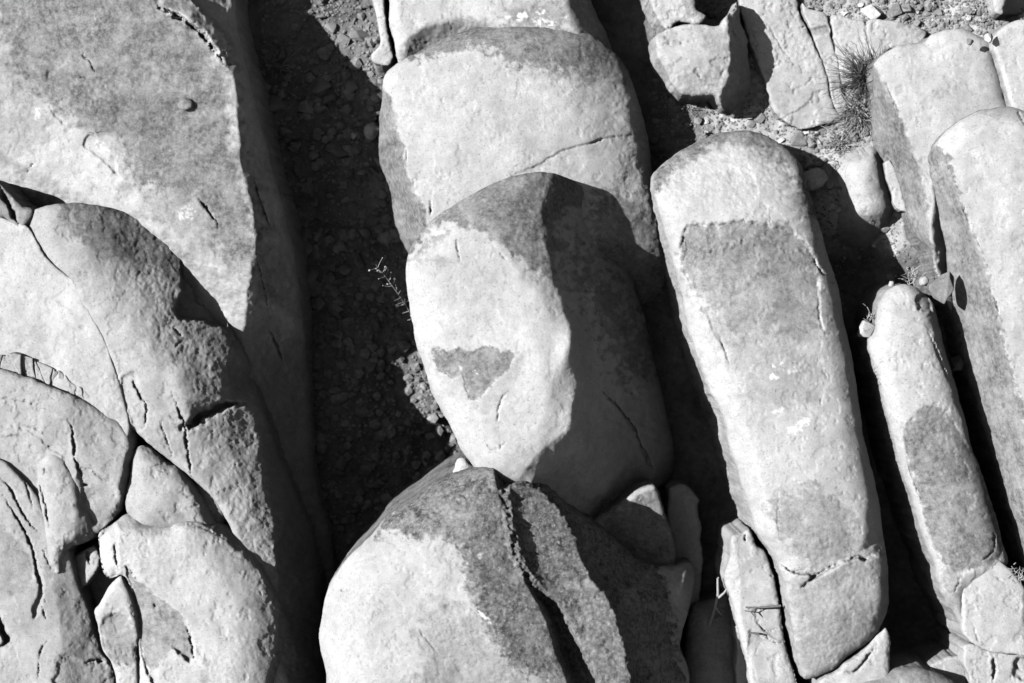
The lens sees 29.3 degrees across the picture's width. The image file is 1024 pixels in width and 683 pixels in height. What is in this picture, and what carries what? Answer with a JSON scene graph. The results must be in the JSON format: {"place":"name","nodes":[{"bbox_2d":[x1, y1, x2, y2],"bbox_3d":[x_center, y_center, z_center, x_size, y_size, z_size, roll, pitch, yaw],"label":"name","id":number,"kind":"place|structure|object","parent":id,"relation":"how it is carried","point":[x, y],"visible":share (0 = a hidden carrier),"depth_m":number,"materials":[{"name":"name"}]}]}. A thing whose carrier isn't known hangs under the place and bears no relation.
{"place":"outdoors","nodes":[
{"label":"outdoors","id":0,"kind":"place"},
{"bbox_2d":[248,0,1023,677],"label":"ground","id":1,"kind":"structure","parent":0,"point":[910,622],"depth_m":9.72,"materials":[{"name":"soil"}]},
{"bbox_2d":[0,181,40,225],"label":"rock chunk","id":2,"kind":"object","parent":1,"relation":"on","point":[17,205],"visible":0.41,"depth_m":8.94,"materials":[{"name":"grey stone"}]},
{"bbox_2d":[0,459,115,682],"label":"sandstone slab","id":3,"kind":"structure","parent":1,"relation":"on","point":[49,632],"depth_m":8.88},
{"bbox_2d":[0,218,132,435],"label":"sandstone slab","id":4,"kind":"structure","parent":1,"relation":"on","point":[46,317],"depth_m":8.92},
{"bbox_2d":[38,454,98,573],"bbox_3d":[-2.019,0.778,9.362,0.326,1.106,0.998,0,55,0],"label":"sandstone finger","id":5,"kind":"object","parent":1,"relation":"on","point":[68,522],"visible":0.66,"depth_m":8.85},
{"bbox_2d":[0,368,146,533],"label":"sandstone block","id":6,"kind":"structure","parent":1,"relation":"on","point":[92,447],"depth_m":8.88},
{"bbox_2d":[0,355,17,372],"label":"stone plate","id":7,"kind":"object","parent":6,"relation":"on","point":[6,363],"visible":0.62,"depth_m":8.92,"materials":[{"name":"grey stone"}]},
{"bbox_2d":[8,352,23,374],"bbox_3d":[-2.254,0.099,8.972,0.071,0.188,0.165,0,55,0],"label":"stone plate","id":8,"kind":"object","parent":6,"relation":"on","point":[16,358],"visible":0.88,"depth_m":8.89,"materials":[{"name":"grey stone"}]},
{"bbox_2d":[22,354,35,377],"bbox_3d":[-2.200,0.108,8.991,0.075,0.195,0.172,0,55,0],"label":"stone plate","id":9,"kind":"object","parent":6,"relation":"on","point":[28,365],"visible":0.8,"depth_m":8.91,"materials":[{"name":"grey stone"}]},
{"bbox_2d":[34,359,45,383],"bbox_3d":[-2.150,0.135,8.990,0.065,0.187,0.179,0,55,0],"label":"stone plate","id":10,"kind":"object","parent":6,"relation":"on","point":[38,373],"visible":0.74,"depth_m":8.91,"materials":[{"name":"grey stone"}]},
{"bbox_2d":[37,362,52,384],"bbox_3d":[-2.124,0.150,8.990,0.088,0.182,0.178,0,55,0],"label":"stone plate","id":11,"kind":"object","parent":6,"relation":"on","point":[46,371],"visible":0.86,"depth_m":8.91,"materials":[{"name":"grey stone"}]},
{"bbox_2d":[51,369,57,382],"bbox_3d":[-2.079,0.168,9.002,0.054,0.201,0.170,0,55,0],"label":"stone plate","id":12,"kind":"object","parent":6,"relation":"on","point":[55,373],"visible":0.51,"depth_m":8.91,"materials":[{"name":"grey stone"}]},
{"bbox_2d":[58,370,63,378],"bbox_3d":[-2.037,0.180,8.995,0.060,0.199,0.172,0,55,0],"label":"stone plate","id":13,"kind":"object","parent":6,"relation":"on","point":[60,374],"visible":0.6,"depth_m":8.91,"materials":[{"name":"grey stone"}]},
{"bbox_2d":[65,376,76,394],"bbox_3d":[-2.001,0.203,8.982,0.069,0.179,0.166,0,55,0],"label":"stone plate","id":14,"kind":"object","parent":6,"relation":"on","point":[72,387],"visible":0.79,"depth_m":8.91,"materials":[{"name":"grey stone"}]},
{"bbox_2d":[76,386,84,399],"bbox_3d":[-1.958,0.238,8.979,0.061,0.166,0.148,0,55,0],"label":"stone plate","id":15,"kind":"object","parent":6,"relation":"on","point":[79,393],"visible":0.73,"depth_m":8.90,"materials":[{"name":"grey stone"}]},
{"bbox_2d":[75,541,101,586],"bbox_3d":[-1.947,1.025,9.415,0.178,0.818,0.680,0,55,0],"label":"rock chunk","id":16,"kind":"object","parent":1,"relation":"on","point":[88,561],"visible":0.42,"depth_m":8.97,"materials":[{"name":"grey stone"}]},
{"bbox_2d":[90,569,120,605],"bbox_3d":[-1.909,1.152,9.480,0.232,0.779,0.667,0,55,0],"label":"rock chunk","id":17,"kind":"object","parent":1,"relation":"on","point":[100,584],"visible":0.12,"depth_m":9.08,"materials":[{"name":"grey stone"}]},
{"bbox_2d":[94,575,139,682],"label":"stone splinter","id":18,"kind":"object","parent":1,"relation":"on","point":[116,615],"visible":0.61,"depth_m":8.86,"materials":[{"name":"stone"}]},
{"bbox_2d":[0,0,336,589],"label":"sandstone slab","id":19,"kind":"structure","parent":1,"relation":"on","point":[93,93],"depth_m":9.03,"materials":[{"name":"stone"}]},
{"bbox_2d":[178,97,192,110],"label":"pebble","id":20,"kind":"object","parent":19,"relation":"on","point":[185,103],"visible":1,"depth_m":8.97,"materials":[{"name":"stone"}]},
{"bbox_2d":[125,443,214,527],"bbox_3d":[-1.548,0.686,9.388,0.475,1.021,0.864,0,55,0],"label":"sandstone wedge","id":21,"kind":"object","parent":1,"relation":"on","point":[162,491],"visible":0.45,"depth_m":8.87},
{"bbox_2d":[28,202,326,682],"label":"sandstone lobe","id":22,"kind":"object","parent":1,"relation":"on","point":[199,412],"visible":0.76,"depth_m":8.95,"materials":[{"name":"stone"}]},
{"bbox_2d":[98,513,290,682],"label":"sandstone boulder","id":23,"kind":"object","parent":1,"relation":"on","point":[209,606],"visible":0.67,"depth_m":8.80,"materials":[{"name":"stone"}]},
{"bbox_2d":[195,482,226,522],"bbox_3d":[-1.382,0.738,9.415,0.203,0.833,0.668,0,55,0],"label":"rock chunk","id":24,"kind":"object","parent":1,"relation":"on","point":[215,510],"visible":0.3,"depth_m":8.96,"materials":[{"name":"grey stone"}]},
{"bbox_2d":[268,95,285,111],"bbox_3d":[-1.177,-1.155,9.675,0.094,0.060,0.140,30,60,19],"label":"pebble","id":25,"kind":"object","parent":1,"relation":"on","point":[276,104],"visible":0.83,"depth_m":9.67,"materials":[{"name":"stone"}]},
{"bbox_2d":[258,48,300,78],"bbox_3d":[-1.142,-1.361,9.629,0.244,0.126,0.127,0,55,0],"label":"dry grass tuft","id":26,"kind":"object","parent":1,"relation":"on","point":[280,64],"visible":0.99,"depth_m":9.64,"materials":[{"name":"plant"}]},
{"bbox_2d":[286,146,297,153],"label":"pebble","id":27,"kind":"object","parent":1,"relation":"on","point":[289,148],"visible":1,"depth_m":9.67,"materials":[{"name":"stone"}]},
{"bbox_2d":[307,266,318,284],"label":"pebble","id":28,"kind":"object","parent":1,"relation":"on","point":[313,272],"visible":0.56,"depth_m":9.71,"materials":[{"name":"stone"}]},
{"bbox_2d":[308,150,319,159],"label":"pebble","id":29,"kind":"object","parent":1,"relation":"on","point":[313,154],"visible":1,"depth_m":9.67,"materials":[{"name":"stone"}]},
{"bbox_2d":[316,15,325,18],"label":"pebble","id":30,"kind":"object","parent":1,"relation":"on","point":[321,16],"visible":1,"depth_m":9.69,"materials":[{"name":"stone"}]},
{"bbox_2d":[312,79,331,93],"bbox_3d":[-0.935,-1.245,9.675,0.079,0.073,0.098,26,59,17],"label":"pebble","id":31,"kind":"object","parent":1,"relation":"on","point":[322,85],"visible":1,"depth_m":9.65,"materials":[{"name":"stone"}]},
{"bbox_2d":[322,225,332,233],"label":"pebble","id":32,"kind":"object","parent":1,"relation":"on","point":[327,229],"visible":1,"depth_m":9.69,"materials":[{"name":"stone"}]},
{"bbox_2d":[320,91,339,105],"bbox_3d":[-0.893,-1.200,9.661,0.156,0.068,0.086,-31,45,-4],"label":"pebble","id":33,"kind":"object","parent":1,"relation":"on","point":[328,99],"visible":1,"depth_m":9.63,"materials":[{"name":"stone"}]},
{"bbox_2d":[325,23,336,33],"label":"pebble","id":34,"kind":"object","parent":1,"relation":"on","point":[331,27],"visible":1,"depth_m":9.69,"materials":[{"name":"stone"}]},
{"bbox_2d":[328,385,338,392],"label":"pebble","id":35,"kind":"object","parent":1,"relation":"on","point":[330,390],"visible":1,"depth_m":9.79,"materials":[{"name":"stone"}]},
{"bbox_2d":[330,35,336,40],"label":"pebble","id":36,"kind":"object","parent":1,"relation":"on","point":[333,37],"visible":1,"depth_m":9.70,"materials":[{"name":"stone"}]},
{"bbox_2d":[331,310,343,319],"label":"pebble","id":37,"kind":"object","parent":1,"relation":"on","point":[336,314],"visible":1,"depth_m":9.74,"materials":[{"name":"stone"}]},
{"bbox_2d":[326,143,349,156],"bbox_3d":[-0.849,-0.942,9.642,0.113,0.066,0.090,18,57,12],"label":"pebble","id":38,"kind":"object","parent":1,"relation":"on","point":[338,150],"visible":1,"depth_m":9.62,"materials":[{"name":"stone"}]},
{"bbox_2d":[337,33,351,45],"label":"pebble","id":39,"kind":"object","parent":1,"relation":"on","point":[342,36],"visible":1,"depth_m":9.68,"materials":[{"name":"stone"}]},
{"bbox_2d":[346,80,357,92],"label":"pebble","id":40,"kind":"object","parent":1,"relation":"on","point":[351,86],"visible":1,"depth_m":9.66,"materials":[{"name":"stone"}]},
{"bbox_2d":[353,251,364,271],"bbox_3d":[-0.755,-0.399,9.714,0.055,0.083,0.132,-7,55,-5],"label":"pebble","id":41,"kind":"object","parent":1,"relation":"on","point":[358,261],"visible":1,"depth_m":9.70,"materials":[{"name":"stone"}]},
{"bbox_2d":[350,29,368,41],"bbox_3d":[-0.741,-1.511,9.683,0.114,0.061,0.097,11,56,8],"label":"pebble","id":42,"kind":"object","parent":1,"relation":"on","point":[361,35],"visible":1,"depth_m":9.66,"materials":[{"name":"stone"}]},
{"bbox_2d":[358,169,364,174],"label":"pebble","id":43,"kind":"object","parent":1,"relation":"on","point":[361,171],"visible":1,"depth_m":9.67,"materials":[{"name":"stone"}]},
{"bbox_2d":[354,406,373,417],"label":"pebble","id":44,"kind":"object","parent":1,"relation":"on","point":[363,412],"visible":1,"depth_m":9.77,"materials":[{"name":"stone"}]},
{"bbox_2d":[362,36,369,47],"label":"pebble","id":45,"kind":"object","parent":1,"relation":"on","point":[364,44],"visible":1,"depth_m":9.66,"materials":[{"name":"stone"}]},
{"bbox_2d":[367,105,374,111],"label":"pebble","id":46,"kind":"object","parent":1,"relation":"on","point":[370,108],"visible":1,"depth_m":9.64,"materials":[{"name":"stone"}]},
{"bbox_2d":[363,122,378,139],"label":"rock chunk","id":47,"kind":"object","parent":1,"relation":"on","point":[371,131],"visible":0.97,"depth_m":9.59,"materials":[{"name":"stone"}]},
{"bbox_2d":[365,361,377,371],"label":"pebble","id":48,"kind":"object","parent":1,"relation":"on","point":[370,366],"visible":1,"depth_m":9.76,"materials":[{"name":"stone"}]},
{"bbox_2d":[369,167,378,176],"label":"pebble","id":49,"kind":"object","parent":1,"relation":"on","point":[374,171],"visible":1,"depth_m":9.65,"materials":[{"name":"stone"}]},
{"bbox_2d":[371,278,389,302],"bbox_3d":[-0.652,-0.245,9.762,0.065,0.063,0.168,-30,85,-35],"label":"pebble","id":50,"kind":"object","parent":1,"relation":"on","point":[376,285],"visible":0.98,"depth_m":9.75,"materials":[{"name":"stone"}]},
{"bbox_2d":[378,198,388,206],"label":"pebble","id":51,"kind":"object","parent":1,"relation":"on","point":[383,202],"visible":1,"depth_m":9.68,"materials":[{"name":"stone"}]},
{"bbox_2d":[371,0,397,76],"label":"stone splinter","id":52,"kind":"object","parent":1,"relation":"on","point":[384,58],"visible":0.84,"depth_m":9.31,"materials":[{"name":"stone"}]},
{"bbox_2d":[384,427,393,439],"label":"pebble","id":53,"kind":"object","parent":1,"relation":"on","point":[389,434],"visible":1,"depth_m":9.83,"materials":[{"name":"stone"}]},
{"bbox_2d":[368,257,410,319],"bbox_3d":[-0.570,-0.228,9.442,0.211,0.523,0.066,8,55,5],"label":"flowering weed","id":54,"kind":"object","parent":1,"relation":"on","point":[379,270],"visible":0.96,"depth_m":9.38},
{"bbox_2d":[409,370,427,391],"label":"dry grass tuft","id":55,"kind":"object","parent":1,"relation":"on","point":[419,383],"visible":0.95,"depth_m":9.84,"materials":[{"name":"plant"}]},
{"bbox_2d":[389,0,611,61],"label":"sandstone block","id":56,"kind":"structure","parent":1,"relation":"on","point":[416,26],"depth_m":9.25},
{"bbox_2d":[319,451,694,682],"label":"sandstone boulder","id":57,"kind":"object","parent":1,"relation":"on","point":[444,573],"visible":0.87,"depth_m":8.64,"materials":[{"name":"stone"}]},
{"bbox_2d":[453,457,471,472],"bbox_3d":[-0.220,0.576,8.919,0.098,0.071,0.085,0,55,0],"label":"rock chunk","id":58,"kind":"object","parent":57,"relation":"on","point":[462,463],"visible":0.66,"depth_m":8.90,"materials":[{"name":"stone"}]},
{"bbox_2d":[378,27,665,304],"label":"sandstone block","id":59,"kind":"structure","parent":1,"relation":"on","point":[464,114],"depth_m":9.16,"materials":[{"name":"stone"}]},
{"bbox_2d":[406,172,673,516],"bbox_3d":[0.111,0.011,9.436,1.230,1.798,1.679,-14,56,-10],"label":"sandstone boulder","id":60,"kind":"object","parent":1,"relation":"on","point":[532,341],"visible":0.84,"depth_m":8.78,"materials":[{"name":"stone"}]},
{"bbox_2d":[593,479,675,563],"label":"sandstone block","id":61,"kind":"structure","parent":1,"relation":"on","point":[634,521],"depth_m":9.27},
{"bbox_2d":[599,495,616,515],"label":"dry grass tuft","id":62,"kind":"object","parent":61,"relation":"on","point":[605,503],"visible":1,"depth_m":9.21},
{"bbox_2d":[638,0,705,33],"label":"sandstone block","id":63,"kind":"structure","parent":1,"relation":"on","point":[662,15],"depth_m":9.36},
{"bbox_2d":[662,479,702,616],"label":"sandstone slab","id":64,"kind":"structure","parent":1,"relation":"on","point":[680,500],"depth_m":9.48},
{"bbox_2d":[680,102,703,114],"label":"dry grass tuft","id":65,"kind":"object","parent":1,"relation":"on","point":[689,106],"visible":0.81,"depth_m":9.62,"materials":[{"name":"plant"}]},
{"bbox_2d":[648,2,751,118],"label":"sandstone block","id":66,"kind":"structure","parent":1,"relation":"on","point":[693,63],"depth_m":9.32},
{"bbox_2d":[680,589,733,682],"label":"rock chunk","id":67,"kind":"object","parent":1,"relation":"on","point":[707,650],"visible":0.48,"depth_m":9.39,"materials":[{"name":"grey stone"}]},
{"bbox_2d":[708,577,726,626],"bbox_3d":[0.981,1.244,9.317,0.063,0.246,0.146,11,56,8],"label":"stick","id":68,"kind":"object","parent":67,"relation":"on","point":[718,597],"visible":1,"depth_m":9.32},
{"bbox_2d":[704,102,710,107],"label":"pebble","id":69,"kind":"object","parent":1,"relation":"on","point":[707,104],"visible":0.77,"depth_m":9.60,"materials":[{"name":"stone"}]},
{"bbox_2d":[730,621,747,682],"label":"stone splinter","id":70,"kind":"object","parent":1,"relation":"on","point":[739,668],"visible":0.62,"depth_m":9.27,"materials":[{"name":"stone"}]},
{"bbox_2d":[713,517,796,682],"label":"sandstone slab","id":71,"kind":"structure","parent":1,"relation":"on","point":[743,572],"depth_m":9.20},
{"bbox_2d":[744,604,780,615],"bbox_3d":[1.171,1.256,9.155,0.171,0.043,0.040,-1,55,-1],"label":"twig","id":72,"kind":"object","parent":71,"relation":"on","point":[773,606],"visible":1,"depth_m":9.16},
{"bbox_2d":[650,130,888,678],"bbox_3d":[1.288,0.303,9.503,0.846,1.895,2.451,-14,56,-9],"label":"sandstone fin","id":73,"kind":"object","parent":1,"relation":"on","point":[756,308],"visible":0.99,"depth_m":9.02,"materials":[{"name":"stone"}]},
{"bbox_2d":[737,0,839,129],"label":"sandstone slab","id":74,"kind":"structure","parent":1,"relation":"on","point":[786,57],"depth_m":9.53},
{"bbox_2d":[790,132,807,146],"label":"rock chunk","id":75,"kind":"object","parent":1,"relation":"on","point":[797,139],"visible":1,"depth_m":9.54,"materials":[{"name":"stone"}]},
{"bbox_2d":[803,129,812,133],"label":"pebble","id":76,"kind":"object","parent":1,"relation":"on","point":[806,131],"visible":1,"depth_m":9.55,"materials":[{"name":"stone"}]},
{"bbox_2d":[804,168,828,190],"bbox_3d":[1.477,-0.788,9.514,0.149,0.082,0.092,0,55,0],"label":"rock chunk","id":77,"kind":"object","parent":1,"relation":"on","point":[816,178],"visible":0.86,"depth_m":9.49,"materials":[{"name":"stone"}]},
{"bbox_2d":[799,3,846,115],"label":"sandstone slab","id":78,"kind":"structure","parent":1,"relation":"on","point":[816,23],"depth_m":9.53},
{"bbox_2d":[825,155,844,181],"bbox_3d":[1.607,-0.814,9.494,0.185,0.113,0.149,0,55,0],"label":"dry grass tuft","id":79,"kind":"object","parent":1,"relation":"on","point":[834,170],"visible":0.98,"depth_m":9.49,"materials":[{"name":"plant"}]},
{"bbox_2d":[814,125,856,160],"bbox_3d":[1.569,-0.969,9.533,0.238,0.133,0.174,0,55,0],"label":"dry grass tuft","id":80,"kind":"object","parent":1,"relation":"on","point":[838,143],"visible":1,"depth_m":9.53,"materials":[{"name":"plant"}]},
{"bbox_2d":[813,83,872,151],"bbox_3d":[1.614,-1.093,9.495,0.334,0.217,0.283,0,55,0],"label":"dry grass tuft","id":81,"kind":"object","parent":1,"relation":"on","point":[855,111],"visible":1,"depth_m":9.48,"materials":[{"name":"plant"}]},
{"bbox_2d":[796,624,890,682],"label":"rock chunk","id":82,"kind":"object","parent":1,"relation":"on","point":[869,660],"visible":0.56,"depth_m":9.12,"materials":[{"name":"stone"}]},
{"bbox_2d":[829,15,871,87],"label":"sandstone slab","id":83,"kind":"structure","parent":1,"relation":"on","point":[844,31],"depth_m":9.52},
{"bbox_2d":[816,29,890,111],"bbox_3d":[1.655,-1.296,9.452,0.350,0.240,0.338,18,57,12],"label":"dry grass tuft","id":84,"kind":"object","parent":1,"relation":"on","point":[857,75],"visible":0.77,"depth_m":9.44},
{"bbox_2d":[836,145,893,247],"bbox_3d":[1.722,-0.746,9.580,0.397,0.432,0.437,0,55,0],"label":"stone stump","id":85,"kind":"object","parent":1,"relation":"on","point":[865,214],"visible":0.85,"depth_m":9.44,"materials":[{"name":"stone"}]},
{"bbox_2d":[860,5,883,18],"bbox_3d":[1.774,-1.602,9.531,0.146,0.085,0.070,-9,55,-6],"label":"rock chunk","id":86,"kind":"object","parent":1,"relation":"on","point":[871,11],"visible":1,"depth_m":9.52,"materials":[{"name":"stone"}]},
{"bbox_2d":[882,160,905,212],"bbox_3d":[1.843,-0.751,9.511,0.100,0.292,0.340,-11,56,-8],"label":"stone splinter","id":87,"kind":"object","parent":1,"relation":"on","point":[893,186],"visible":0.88,"depth_m":9.41,"materials":[{"name":"stone"}]},
{"bbox_2d":[887,3,901,17],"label":"rock chunk","id":88,"kind":"object","parent":1,"relation":"on","point":[894,10],"visible":1,"depth_m":9.53,"materials":[{"name":"stone"}]},
{"bbox_2d":[865,19,926,58],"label":"sandstone slab","id":89,"kind":"structure","parent":1,"relation":"on","point":[890,34],"depth_m":9.50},
{"bbox_2d":[901,5,910,11],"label":"pebble","id":90,"kind":"object","parent":1,"relation":"on","point":[907,10],"visible":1,"depth_m":9.53,"materials":[{"name":"stone"}]},
{"bbox_2d":[863,644,956,682],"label":"sandstone boulder","id":91,"kind":"object","parent":1,"relation":"on","point":[907,665],"visible":0.52,"depth_m":9.14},
{"bbox_2d":[914,18,920,25],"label":"pebble","id":92,"kind":"object","parent":1,"relation":"on","point":[918,21],"visible":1,"depth_m":9.55,"materials":[{"name":"stone"}]},
{"bbox_2d":[848,284,1007,623],"bbox_3d":[2.012,0.529,9.499,0.504,1.467,1.628,-16,56,-11],"label":"sandstone fin","id":93,"kind":"object","parent":1,"relation":"on","point":[941,506],"visible":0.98,"depth_m":9.13,"materials":[{"name":"stone"}]},
{"bbox_2d":[857,320,874,337],"bbox_3d":[1.677,-0.049,9.224,0.095,0.081,0.079,11,56,7],"label":"rock chunk","id":94,"kind":"object","parent":93,"relation":"on","point":[866,329],"visible":1,"depth_m":9.20,"materials":[{"name":"stone"}]},
{"bbox_2d":[863,305,875,326],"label":"dry grass tuft","id":95,"kind":"object","parent":93,"relation":"on","point":[871,316],"visible":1,"depth_m":9.22,"materials":[{"name":"plant"}]},
{"bbox_2d":[898,264,924,285],"bbox_3d":[1.881,-0.298,9.233,0.134,0.079,0.092,-9,55,-6],"label":"dry grass tuft","id":96,"kind":"object","parent":93,"relation":"on","point":[913,281],"visible":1,"depth_m":9.23,"materials":[{"name":"plant"}]},
{"bbox_2d":[919,275,928,285],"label":"pebble","id":97,"kind":"object","parent":93,"relation":"on","point":[923,280],"visible":1,"depth_m":9.22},
{"bbox_2d":[929,272,953,303],"bbox_3d":[2.020,-0.261,9.174,0.104,0.096,0.132,34,61,21],"label":"rock chunk","id":98,"kind":"object","parent":93,"relation":"on","point":[941,288],"visible":1,"depth_m":9.15,"materials":[{"name":"stone"}]},
{"bbox_2d":[864,29,1005,310],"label":"sandstone slab","id":99,"kind":"structure","parent":1,"relation":"on","point":[926,93],"depth_m":9.23,"materials":[{"name":"stone"}]},
{"bbox_2d":[966,38,973,45],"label":"rock chunk","id":100,"kind":"object","parent":99,"relation":"on","point":[970,41],"visible":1,"depth_m":9.15,"materials":[{"name":"stone"}]},
{"bbox_2d":[911,640,965,682],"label":"rock chunk","id":101,"kind":"object","parent":1,"relation":"on","point":[938,656],"visible":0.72,"depth_m":9.33,"materials":[{"name":"stone"}]},
{"bbox_2d":[935,9,942,14],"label":"pebble","id":102,"kind":"object","parent":1,"relation":"on","point":[939,11],"visible":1,"depth_m":9.56,"materials":[{"name":"stone"}]},
{"bbox_2d":[928,107,1023,585],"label":"sandstone slab","id":103,"kind":"structure","parent":1,"relation":"on","point":[976,164],"depth_m":9.09,"materials":[{"name":"stone"}]},
{"bbox_2d":[950,351,962,370],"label":"rock chunk","id":104,"kind":"object","parent":103,"relation":"on","point":[956,363],"visible":0.99,"depth_m":9.44,"materials":[{"name":"stone"}]},
{"bbox_2d":[931,561,1023,655],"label":"sandstone block","id":105,"kind":"structure","parent":1,"relation":"on","point":[992,615],"depth_m":9.14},
{"bbox_2d":[1008,563,1023,586],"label":"dry grass tuft","id":106,"kind":"object","parent":105,"relation":"on","point":[1021,575],"visible":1,"depth_m":9.15,"materials":[{"name":"plant"}]},
{"bbox_2d":[935,625,1023,682],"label":"sandstone block","id":107,"kind":"structure","parent":1,"relation":"on","point":[978,664],"depth_m":9.22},
{"bbox_2d":[983,20,1023,110],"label":"sandstone slab","id":108,"kind":"structure","parent":1,"relation":"on","point":[1006,47],"depth_m":9.19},
{"bbox_2d":[984,33,992,42],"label":"rock chunk","id":109,"kind":"object","parent":108,"relation":"on","point":[988,37],"visible":1,"depth_m":9.15,"materials":[{"name":"stone"}]},
{"bbox_2d":[986,0,1023,19],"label":"rock chunk","id":110,"kind":"object","parent":1,"relation":"on","point":[998,9],"visible":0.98,"depth_m":9.48,"materials":[{"name":"stone"}]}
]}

